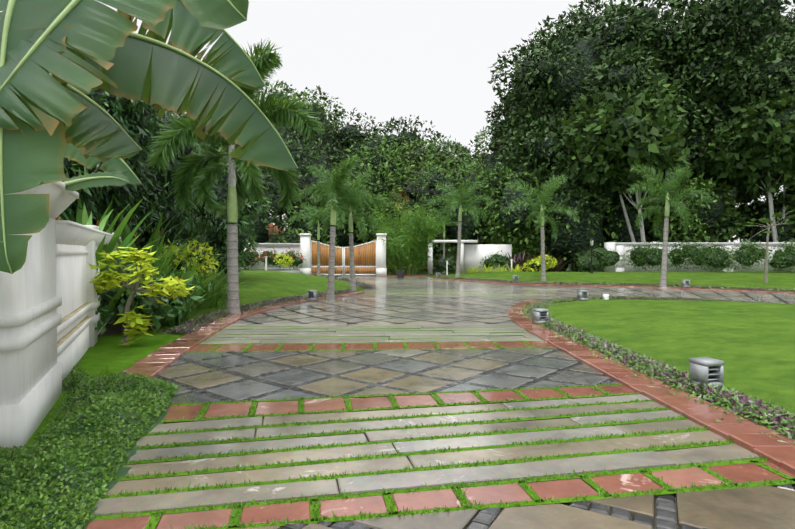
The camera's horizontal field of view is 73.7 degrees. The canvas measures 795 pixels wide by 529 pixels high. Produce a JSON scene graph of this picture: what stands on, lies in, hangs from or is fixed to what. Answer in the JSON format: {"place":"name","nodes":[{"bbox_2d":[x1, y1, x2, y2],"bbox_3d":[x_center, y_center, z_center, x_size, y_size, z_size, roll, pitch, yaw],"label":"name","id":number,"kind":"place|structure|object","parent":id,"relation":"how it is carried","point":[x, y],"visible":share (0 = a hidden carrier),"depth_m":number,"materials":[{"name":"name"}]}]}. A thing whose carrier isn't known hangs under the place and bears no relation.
{"place":"outdoors","nodes":[
{"label":"outdoors","id":0,"kind":"place"},
{"bbox_2d":[100,280,160,315],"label":"shrub leaves","id":1,"kind":"object","parent":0,"point":[148,301],"visible":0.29,"depth_m":9.33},
{"bbox_2d":[21,30,297,170],"bbox_3d":[-1.641,-1.183,3.882,1.904,0.863,0.488,-1,2,-43],"label":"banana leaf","id":2,"kind":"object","parent":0,"point":[162,79],"depth_m":3.90,"materials":[{"name":"plant"}]},
{"bbox_2d":[129,32,297,167],"bbox_3d":[-1.620,-1.208,3.860,1.919,0.847,0.078,-1,2,-36],"label":"leaf midrib","id":3,"kind":"object","parent":2,"relation":"attached to","point":[154,41],"visible":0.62,"depth_m":3.93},
{"bbox_2d":[181,0,248,29],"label":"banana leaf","id":4,"kind":"object","parent":2,"relation":"on","point":[220,14],"visible":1,"depth_m":3.15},
{"bbox_2d":[117,0,264,88],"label":"banana leaf","id":5,"kind":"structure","parent":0,"point":[226,56],"depth_m":4.99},
{"bbox_2d":[288,203,336,228],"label":"palm fronds","id":6,"kind":"object","parent":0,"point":[317,213],"visible":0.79,"depth_m":26.66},
{"bbox_2d":[297,154,371,211],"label":"foxtail palm fronds","id":7,"kind":"object","parent":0,"point":[337,186],"visible":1,"depth_m":16.49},
{"bbox_2d":[0,0,794,241],"label":"sky","id":8,"kind":"structure","parent":0,"point":[429,60],"materials":[{"name":"white"}]},
{"bbox_2d":[406,169,456,234],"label":"tree foliage","id":9,"kind":"object","parent":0,"point":[437,176],"visible":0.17,"depth_m":40.42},
{"bbox_2d":[397,147,469,187],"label":"tree","id":10,"kind":"object","parent":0,"point":[411,155],"visible":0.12,"depth_m":53.47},
{"bbox_2d":[103,274,794,528],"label":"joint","id":11,"kind":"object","parent":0,"point":[569,503],"depth_m":3.52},
{"bbox_2d":[155,279,599,344],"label":"driveway stone strips","id":12,"kind":"object","parent":11,"relation":"on","point":[396,336],"visible":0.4,"depth_m":10.07,"materials":[{"name":"stone"}]},
{"bbox_2d":[156,347,660,405],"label":"granite driveway tiles","id":13,"kind":"object","parent":11,"relation":"on","point":[332,386],"visible":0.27,"depth_m":6.64,"materials":[{"name":"stone"}]},
{"bbox_2d":[386,274,430,276],"bbox_3d":[0.426,0.689,32.719,3.906,0.060,3.598,0,1,-1],"label":"bamboo mulch bed","id":14,"kind":"object","parent":11,"relation":"on","point":[395,275],"visible":0.46,"depth_m":32.29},
{"bbox_2d":[370,200,435,274],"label":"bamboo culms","id":15,"kind":"object","parent":14,"relation":"on","point":[408,272],"visible":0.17,"depth_m":32.66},
{"bbox_2d":[85,341,794,528],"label":"driveway terracotta rows","id":16,"kind":"object","parent":11,"relation":"on","point":[622,483],"visible":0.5,"depth_m":3.55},
{"bbox_2d":[93,394,794,515],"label":"stone paving slabs","id":17,"kind":"structure","parent":11,"relation":"on","point":[377,483],"depth_m":4.04,"materials":[{"name":"stone"}]},
{"bbox_2d":[155,348,794,528],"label":"driveway cobble bands","id":18,"kind":"object","parent":11,"relation":"on","point":[665,516],"visible":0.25,"depth_m":6.10,"materials":[{"name":"stone"}]},
{"bbox_2d":[233,275,794,323],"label":"granite driveway tiles","id":19,"kind":"object","parent":11,"relation":"on","point":[707,294],"visible":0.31,"depth_m":15.40,"materials":[{"name":"stone"}]},
{"bbox_2d":[241,486,794,528],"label":"stone paving","id":20,"kind":"structure","parent":11,"relation":"on","point":[765,507],"depth_m":3.05,"materials":[{"name":"stone"}]},
{"bbox_2d":[241,275,794,323],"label":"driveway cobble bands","id":21,"kind":"object","parent":11,"relation":"on","point":[410,284],"visible":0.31,"depth_m":15.39,"materials":[{"name":"stone"}]},
{"bbox_2d":[322,269,602,273],"bbox_3d":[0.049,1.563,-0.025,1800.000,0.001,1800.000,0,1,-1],"label":"ground sheet","id":22,"kind":"object","parent":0,"point":[424,271],"depth_m":40.40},
{"bbox_2d":[2,11,171,245],"bbox_3d":[-9.361,-2.183,11.780,8.510,7.100,7.696,0,1,-1],"label":"mango tree","id":23,"kind":"object","parent":22,"relation":"on","point":[137,164],"visible":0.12,"depth_m":11.83,"materials":[{"name":"plant"}]},
{"bbox_2d":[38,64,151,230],"bbox_3d":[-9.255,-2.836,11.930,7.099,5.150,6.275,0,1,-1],"label":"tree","id":24,"kind":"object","parent":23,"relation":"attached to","point":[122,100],"visible":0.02,"depth_m":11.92,"materials":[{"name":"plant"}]},
{"bbox_2d":[26,330,184,446],"bbox_3d":[-3.407,1.338,6.862,1.565,0.060,12.444,-1,2,-24],"label":"grass bed","id":25,"kind":"object","parent":22,"relation":"on","point":[106,355],"visible":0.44,"depth_m":7.59,"materials":[{"name":"plant"}]},
{"bbox_2d":[0,375,177,528],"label":"groundcover mound","id":26,"kind":"object","parent":25,"relation":"on","point":[123,471],"visible":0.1,"depth_m":3.65,"materials":[{"name":"green plant"}]},
{"bbox_2d":[0,362,179,528],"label":"groundcover","id":27,"kind":"object","parent":25,"relation":"on","point":[55,448],"depth_m":3.76,"materials":[{"name":"plant"}]},
{"bbox_2d":[89,245,194,345],"bbox_3d":[-4.056,0.500,8.390,1.547,1.620,1.531,-1,2,-37],"label":"shrub","id":28,"kind":"object","parent":25,"relation":"on","point":[106,281],"depth_m":8.05,"materials":[{"name":"plant"}]},
{"bbox_2d":[98,315,154,337],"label":"planting soil","id":29,"kind":"structure","parent":22,"relation":"on","point":[117,328],"depth_m":10.04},
{"bbox_2d":[97,259,183,330],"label":"sanchesia shrub leaves","id":30,"kind":"object","parent":29,"relation":"on","point":[119,308],"visible":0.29,"depth_m":9.40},
{"bbox_2d":[58,195,253,331],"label":"plants","id":31,"kind":"object","parent":29,"relation":"on","point":[216,289],"visible":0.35,"depth_m":11.15,"materials":[{"name":"plant"}]},
{"bbox_2d":[147,239,221,279],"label":"lime shrub leaves","id":32,"kind":"object","parent":31,"relation":"on","point":[187,253],"visible":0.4,"depth_m":13.29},
{"bbox_2d":[120,103,217,257],"bbox_3d":[-7.053,-1.843,15.791,3.666,6.204,3.484,0,1,-1],"label":"ashoka tree","id":33,"kind":"object","parent":22,"relation":"on","point":[190,224],"visible":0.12,"depth_m":15.02,"materials":[{"name":"plant"}]},
{"bbox_2d":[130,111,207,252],"bbox_3d":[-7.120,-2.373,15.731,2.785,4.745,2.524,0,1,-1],"label":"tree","id":34,"kind":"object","parent":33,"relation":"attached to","point":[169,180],"visible":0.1,"depth_m":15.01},
{"bbox_2d":[114,184,282,242],"bbox_3d":[-22.652,-3.412,34.036,29.882,9.332,8.807,0,1,-1],"label":"thicket foliage","id":35,"kind":"object","parent":22,"relation":"on","point":[275,218],"visible":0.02,"depth_m":35.44,"materials":[{"name":"green plant"}]},
{"bbox_2d":[176,200,268,242],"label":"thicket foliage","id":36,"kind":"object","parent":22,"relation":"on","point":[259,226],"depth_m":35.10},
{"bbox_2d":[185,159,271,280],"bbox_3d":[-5.970,-1.282,18.387,2.954,4.947,3.055,0,1,-1],"label":"ashoka tree","id":37,"kind":"object","parent":22,"relation":"on","point":[208,228],"depth_m":18.00,"materials":[{"name":"plant"}]},
{"bbox_2d":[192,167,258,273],"bbox_3d":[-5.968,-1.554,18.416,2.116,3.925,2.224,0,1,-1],"label":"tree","id":38,"kind":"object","parent":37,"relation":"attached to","point":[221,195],"visible":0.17,"depth_m":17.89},
{"bbox_2d":[0,181,511,448],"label":"boundary walls and pillars","id":39,"kind":"structure","parent":22,"relation":"on","point":[46,288],"depth_m":5.01,"materials":[{"name":"paint"}]},
{"bbox_2d":[0,0,71,273],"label":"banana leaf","id":40,"kind":"object","parent":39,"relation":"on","point":[32,158],"visible":0.69,"depth_m":2.83,"materials":[{"name":"plant"}]},
{"bbox_2d":[0,0,15,273],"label":"banana leaf midrib","id":41,"kind":"object","parent":40,"relation":"attached to","point":[9,12],"visible":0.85,"depth_m":2.88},
{"bbox_2d":[0,0,176,135],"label":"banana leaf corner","id":42,"kind":"object","parent":40,"relation":"attached to","point":[98,32],"visible":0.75,"depth_m":2.80,"materials":[{"name":"plant"}]},
{"bbox_2d":[0,0,80,91],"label":"leaf midrib","id":43,"kind":"object","parent":42,"relation":"on","point":[71,5],"visible":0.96,"depth_m":2.81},
{"bbox_2d":[57,295,99,347],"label":"wall molding","id":44,"kind":"structure","parent":39,"relation":"attached to","point":[70,332],"depth_m":6.74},
{"bbox_2d":[64,171,129,190],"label":"banana leaf","id":45,"kind":"object","parent":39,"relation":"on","point":[96,183],"visible":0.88,"depth_m":5.03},
{"bbox_2d":[63,176,129,186],"bbox_3d":[-2.860,-0.777,5.023,0.576,0.132,0.052,-1,2,-29],"label":"leaf midrib","id":46,"kind":"object","parent":45,"relation":"attached to","point":[71,182],"visible":0.88,"depth_m":4.97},
{"bbox_2d":[64,139,140,183],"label":"banana leaf","id":47,"kind":"object","parent":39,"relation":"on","point":[113,164],"visible":0.29,"depth_m":5.19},
{"bbox_2d":[64,87,141,161],"bbox_3d":[-2.497,-1.146,3.925,1.040,0.767,0.443,-1,2,-38],"label":"banana leaf","id":48,"kind":"object","parent":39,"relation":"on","point":[89,127],"visible":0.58,"depth_m":3.96,"materials":[{"name":"plant"}]},
{"bbox_2d":[49,73,141,149],"bbox_3d":[-2.435,-1.212,3.858,1.033,0.672,0.093,-1,2,-31],"label":"leaf midrib","id":49,"kind":"object","parent":48,"relation":"attached to","point":[69,86],"visible":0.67,"depth_m":3.97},
{"bbox_2d":[310,240,376,275],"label":"gate","id":50,"kind":"structure","parent":39,"relation":"attached to","point":[343,266],"depth_m":32.28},
{"bbox_2d":[312,242,375,273],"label":"teak gate slats","id":51,"kind":"object","parent":50,"relation":"in","point":[324,259],"visible":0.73,"depth_m":32.28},
{"bbox_2d":[253,80,348,223],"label":"tree","id":52,"kind":"object","parent":22,"relation":"on","point":[333,123],"visible":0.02,"depth_m":56.16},
{"bbox_2d":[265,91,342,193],"bbox_3d":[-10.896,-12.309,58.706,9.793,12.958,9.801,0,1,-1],"label":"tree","id":53,"kind":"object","parent":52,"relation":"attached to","point":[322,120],"visible":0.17,"depth_m":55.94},
{"bbox_2d":[260,129,347,231],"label":"tree behind gate","id":54,"kind":"object","parent":22,"relation":"on","point":[305,145],"depth_m":38.31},
{"bbox_2d":[272,144,331,218],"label":"tree foliage","id":55,"kind":"object","parent":54,"relation":"attached to","point":[301,163],"visible":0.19,"depth_m":38.11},
{"bbox_2d":[312,133,414,244],"bbox_3d":[-2.316,-4.460,38.115,7.277,10.304,6.332,0,1,-1],"label":"tree behind gate","id":56,"kind":"object","parent":22,"relation":"on","point":[393,185],"depth_m":36.86,"materials":[{"name":"plant"}]},
{"bbox_2d":[337,150,396,228],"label":"tree foliage","id":57,"kind":"object","parent":56,"relation":"attached to","point":[373,186],"visible":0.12,"depth_m":36.96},
{"bbox_2d":[269,190,489,267],"bbox_3d":[-1.194,-2.516,38.942,17.167,6.298,5.502,0,2,-14],"label":"thicket foliage","id":58,"kind":"object","parent":22,"relation":"on","point":[435,260],"visible":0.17,"depth_m":37.91,"materials":[{"name":"green plant"}]},
{"bbox_2d":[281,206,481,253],"bbox_3d":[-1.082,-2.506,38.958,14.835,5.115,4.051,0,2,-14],"label":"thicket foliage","id":59,"kind":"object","parent":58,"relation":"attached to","point":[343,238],"visible":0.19,"depth_m":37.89,"materials":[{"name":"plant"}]},
{"bbox_2d":[327,107,440,188],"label":"tree","id":60,"kind":"object","parent":22,"relation":"on","point":[375,131],"visible":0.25,"depth_m":57.06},
{"bbox_2d":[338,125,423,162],"bbox_3d":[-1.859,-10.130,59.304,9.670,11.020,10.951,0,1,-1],"label":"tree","id":61,"kind":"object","parent":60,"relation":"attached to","point":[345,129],"visible":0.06,"depth_m":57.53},
{"bbox_2d":[362,197,448,274],"bbox_3d":[0.788,-1.666,33.344,5.678,5.294,5.049,1,2,36],"label":"bush","id":62,"kind":"object","parent":22,"relation":"on","point":[402,244],"visible":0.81,"depth_m":32.45,"materials":[{"name":"green plant"}]},
{"bbox_2d":[382,132,482,188],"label":"tree","id":63,"kind":"object","parent":22,"relation":"on","point":[428,152],"visible":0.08,"depth_m":53.47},
{"bbox_2d":[395,157,481,270],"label":"tree behind gate","id":64,"kind":"object","parent":22,"relation":"on","point":[430,167],"depth_m":40.45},
{"bbox_2d":[94,279,794,528],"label":"grass strips","id":65,"kind":"object","parent":22,"relation":"on","point":[521,503],"visible":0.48,"depth_m":3.88,"materials":[{"name":"plant"}]},
{"bbox_2d":[89,325,794,528],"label":"driveway grass","id":66,"kind":"structure","parent":65,"relation":"on","point":[463,497],"depth_m":4.00,"materials":[{"name":"plant"}]},
{"bbox_2d":[340,193,564,268],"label":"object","id":67,"kind":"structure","parent":22,"relation":"on","point":[487,238],"depth_m":45.48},
{"bbox_2d":[119,270,794,437],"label":"lawn sheets","id":68,"kind":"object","parent":22,"relation":"on","point":[751,346],"visible":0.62,"depth_m":10.23,"materials":[{"name":"plant"}]},
{"bbox_2d":[137,267,205,326],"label":"sanchesia shrub leaves","id":69,"kind":"object","parent":68,"relation":"on","point":[197,299],"visible":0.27,"depth_m":10.25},
{"bbox_2d":[124,39,325,314],"bbox_3d":[-3.926,-1.975,12.749,4.709,6.444,4.342,0,1,-1],"label":"palm tree","id":70,"kind":"object","parent":68,"relation":"on","point":[280,111],"depth_m":11.96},
{"bbox_2d":[228,144,235,185],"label":"palm trunk","id":71,"kind":"object","parent":70,"relation":"attached to","point":[231,176],"visible":0.52,"depth_m":12.48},
{"bbox_2d":[227,186,237,222],"bbox_3d":[-3.922,-1.423,12.574,0.256,0.850,0.256,0,1,-1],"label":"foxtail palm crownshaft","id":72,"kind":"object","parent":70,"relation":"attached to","point":[232,212],"visible":1,"depth_m":12.48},
{"bbox_2d":[155,288,354,334],"bbox_3d":[-3.366,1.063,14.462,1.589,0.204,10.291,0,1,12],"label":"border groundcover","id":73,"kind":"object","parent":68,"relation":"on","point":[189,325],"visible":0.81,"depth_m":12.05,"materials":[{"name":"purple plant"}]},
{"bbox_2d":[310,165,392,290],"bbox_3d":[-1.679,-1.405,19.763,3.134,4.797,2.990,0,1,-1],"label":"foxtail palm","id":74,"kind":"object","parent":68,"relation":"on","point":[345,202],"depth_m":19.80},
{"bbox_2d":[326,226,335,299],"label":"palm trunk","id":75,"kind":"object","parent":74,"relation":"attached to","point":[330,295],"visible":0.98,"depth_m":16.64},
{"bbox_2d":[427,178,494,276],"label":"foxtail palm","id":76,"kind":"structure","parent":68,"relation":"on","point":[456,202],"depth_m":29.39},
{"bbox_2d":[463,263,526,272],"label":"variegated grass leaves","id":77,"kind":"object","parent":68,"relation":"on","point":[517,267],"visible":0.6,"depth_m":31.77,"materials":[{"name":"yellow plant"}]},
{"bbox_2d":[505,251,569,271],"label":"cordyline clump leaves","id":78,"kind":"object","parent":68,"relation":"on","point":[523,260],"visible":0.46,"depth_m":33.32,"materials":[{"name":"purple plant"}]},
{"bbox_2d":[522,254,557,271],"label":"lime shrub leaves","id":79,"kind":"object","parent":68,"relation":"on","point":[532,261],"visible":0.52,"depth_m":31.38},
{"bbox_2d":[622,241,672,271],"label":"bush","id":80,"kind":"object","parent":68,"relation":"on","point":[630,261],"depth_m":30.86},
{"bbox_2d":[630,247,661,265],"bbox_3d":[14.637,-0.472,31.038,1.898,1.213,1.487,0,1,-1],"label":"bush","id":81,"kind":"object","parent":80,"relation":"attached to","point":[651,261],"visible":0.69,"depth_m":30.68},
{"bbox_2d":[512,295,794,442],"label":"border groundcover","id":82,"kind":"object","parent":68,"relation":"on","point":[687,378],"depth_m":6.39,"materials":[{"name":"green plant"}]},
{"bbox_2d":[532,308,548,323],"bbox_3d":[2.914,1.052,10.806,0.230,0.290,0.230,0,2,-18],"label":"bollard light","id":83,"kind":"object","parent":82,"relation":"on","point":[540,315],"visible":0.98,"depth_m":10.73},
{"bbox_2d":[667,239,711,271],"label":"bush","id":84,"kind":"object","parent":68,"relation":"on","point":[686,257],"depth_m":30.99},
{"bbox_2d":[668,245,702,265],"bbox_3d":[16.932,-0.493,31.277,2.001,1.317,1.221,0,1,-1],"label":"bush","id":85,"kind":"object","parent":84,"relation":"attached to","point":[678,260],"visible":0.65,"depth_m":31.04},
{"bbox_2d":[689,357,723,388],"bbox_3d":[3.355,1.176,5.760,0.230,0.290,0.230,0,2,-15],"label":"garden light","id":86,"kind":"object","parent":68,"relation":"on","point":[708,369],"depth_m":5.70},
{"bbox_2d":[696,238,736,272],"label":"bush","id":87,"kind":"object","parent":68,"relation":"on","point":[714,250],"depth_m":30.61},
{"bbox_2d":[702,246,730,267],"bbox_3d":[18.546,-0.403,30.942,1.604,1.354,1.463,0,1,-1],"label":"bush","id":88,"kind":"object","parent":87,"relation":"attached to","point":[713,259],"visible":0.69,"depth_m":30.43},
{"bbox_2d":[730,240,774,271],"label":"bush","id":89,"kind":"object","parent":68,"relation":"on","point":[750,249],"depth_m":30.44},
{"bbox_2d":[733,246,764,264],"bbox_3d":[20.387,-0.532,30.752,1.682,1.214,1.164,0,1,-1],"label":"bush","id":90,"kind":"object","parent":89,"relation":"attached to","point":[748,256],"visible":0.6,"depth_m":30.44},
{"bbox_2d":[740,209,794,282],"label":"papaya plant","id":91,"kind":"object","parent":68,"relation":"on","point":[766,260],"depth_m":23.46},
{"bbox_2d":[761,239,794,272],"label":"bush","id":92,"kind":"object","parent":68,"relation":"on","point":[782,254],"depth_m":30.31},
{"bbox_2d":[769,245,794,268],"bbox_3d":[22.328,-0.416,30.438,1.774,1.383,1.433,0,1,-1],"label":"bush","id":93,"kind":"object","parent":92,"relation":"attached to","point":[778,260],"visible":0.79,"depth_m":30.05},
{"bbox_2d":[121,278,794,474],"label":"brick border","id":94,"kind":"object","parent":22,"relation":"on","point":[749,436],"depth_m":6.51,"materials":[{"name":"brick"}]},
{"bbox_2d":[435,136,491,165],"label":"tree","id":95,"kind":"object","parent":22,"relation":"on","point":[457,148],"depth_m":70.32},
{"bbox_2d":[466,126,512,175],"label":"tree","id":96,"kind":"object","parent":22,"relation":"on","point":[482,159],"depth_m":49.99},
{"bbox_2d":[447,159,542,243],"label":"tree","id":97,"kind":"object","parent":22,"relation":"on","point":[482,172],"depth_m":38.79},
{"bbox_2d":[260,174,746,239],"bbox_3d":[-0.601,-3.500,36.954,62.050,8.220,1.361,0,2,-14],"label":"foliage","id":98,"kind":"object","parent":22,"relation":"on","point":[407,190],"visible":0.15,"depth_m":37.05,"materials":[{"name":"green plant"}]},
{"bbox_2d":[481,199,538,258],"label":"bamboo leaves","id":99,"kind":"object","parent":22,"relation":"on","point":[518,250],"visible":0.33,"depth_m":37.43,"materials":[{"name":"green plant"}]},
{"bbox_2d":[502,173,578,280],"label":"foxtail palm","id":100,"kind":"object","parent":22,"relation":"on","point":[544,198],"depth_m":24.95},
{"bbox_2d":[532,157,616,271],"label":"tree","id":101,"kind":"object","parent":22,"relation":"on","point":[590,193],"depth_m":35.18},
{"bbox_2d":[484,0,704,271],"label":"tree","id":102,"kind":"object","parent":22,"relation":"on","point":[642,51],"depth_m":36.64,"materials":[{"name":"plant"}]},
{"bbox_2d":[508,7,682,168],"bbox_3d":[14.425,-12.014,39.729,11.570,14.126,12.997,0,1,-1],"label":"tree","id":103,"kind":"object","parent":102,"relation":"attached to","point":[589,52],"visible":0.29,"depth_m":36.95,"materials":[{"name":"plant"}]},
{"bbox_2d":[435,276,794,291],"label":"brick border","id":104,"kind":"object","parent":22,"relation":"on","point":[645,284],"depth_m":22.95,"materials":[{"name":"brick"}]},
{"bbox_2d":[550,73,694,241],"bbox_3d":[14.394,-5.603,34.692,8.546,12.813,9.460,0,1,-1],"label":"teak tree","id":105,"kind":"object","parent":22,"relation":"on","point":[665,143],"depth_m":32.71,"materials":[{"name":"plant"}]},
{"bbox_2d":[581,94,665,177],"bbox_3d":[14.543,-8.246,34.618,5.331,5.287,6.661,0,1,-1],"label":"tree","id":106,"kind":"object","parent":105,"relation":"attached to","point":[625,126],"visible":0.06,"depth_m":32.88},
{"bbox_2d":[485,166,794,271],"bbox_3d":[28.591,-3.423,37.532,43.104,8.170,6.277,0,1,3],"label":"thicket foliage","id":107,"kind":"object","parent":22,"relation":"on","point":[577,240],"visible":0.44,"depth_m":36.23,"materials":[{"name":"plant"}]},
{"bbox_2d":[626,163,711,286],"bbox_3d":[10.797,-1.666,21.906,3.412,5.196,3.141,0,1,-1],"label":"foxtail palm","id":108,"kind":"object","parent":22,"relation":"on","point":[665,188],"depth_m":21.72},
{"bbox_2d":[645,171,744,241],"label":"tree","id":109,"kind":"object","parent":22,"relation":"on","point":[702,184],"depth_m":35.13,"materials":[{"name":"plant"}]},
{"bbox_2d":[636,0,794,241],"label":"tree","id":110,"kind":"object","parent":22,"relation":"on","point":[706,10],"depth_m":34.19,"materials":[{"name":"plant"}]},
{"bbox_2d":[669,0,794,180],"bbox_3d":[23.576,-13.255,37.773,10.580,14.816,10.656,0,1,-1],"label":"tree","id":111,"kind":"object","parent":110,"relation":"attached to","point":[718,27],"visible":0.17,"depth_m":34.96,"materials":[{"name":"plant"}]},
{"bbox_2d":[691,85,794,241],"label":"teak tree","id":112,"kind":"object","parent":22,"relation":"on","point":[744,131],"depth_m":33.20,"materials":[{"name":"plant"}]},
{"bbox_2d":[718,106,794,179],"bbox_3d":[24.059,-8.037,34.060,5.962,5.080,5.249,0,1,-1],"label":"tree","id":113,"kind":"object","parent":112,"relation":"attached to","point":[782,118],"visible":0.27,"depth_m":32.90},
{"bbox_2d":[767,179,794,241],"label":"tree","id":114,"kind":"object","parent":22,"relation":"on","point":[778,201],"visible":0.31,"depth_m":35.27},
{"bbox_2d":[176,242,794,273],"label":"boundary walls","id":115,"kind":"structure","parent":0,"point":[618,247],"depth_m":32.50,"materials":[{"name":"paint"}]},
{"bbox_2d":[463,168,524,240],"bbox_3d":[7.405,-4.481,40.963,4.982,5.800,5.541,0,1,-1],"label":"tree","id":116,"kind":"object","parent":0,"point":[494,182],"visible":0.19,"depth_m":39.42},
{"bbox_2d":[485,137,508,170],"bbox_3d":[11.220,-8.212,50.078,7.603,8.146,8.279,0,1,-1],"label":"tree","id":117,"kind":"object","parent":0,"point":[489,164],"visible":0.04,"depth_m":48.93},
{"bbox_2d":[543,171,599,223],"bbox_3d":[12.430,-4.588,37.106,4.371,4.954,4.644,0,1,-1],"label":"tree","id":118,"kind":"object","parent":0,"point":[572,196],"visible":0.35,"depth_m":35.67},
{"bbox_2d":[576,247,619,271],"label":"bush","id":119,"kind":"object","parent":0,"point":[584,265],"visible":0.9,"depth_m":30.80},
{"bbox_2d":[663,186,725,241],"bbox_3d":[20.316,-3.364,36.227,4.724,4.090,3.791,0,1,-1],"label":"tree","id":120,"kind":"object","parent":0,"point":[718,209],"visible":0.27,"depth_m":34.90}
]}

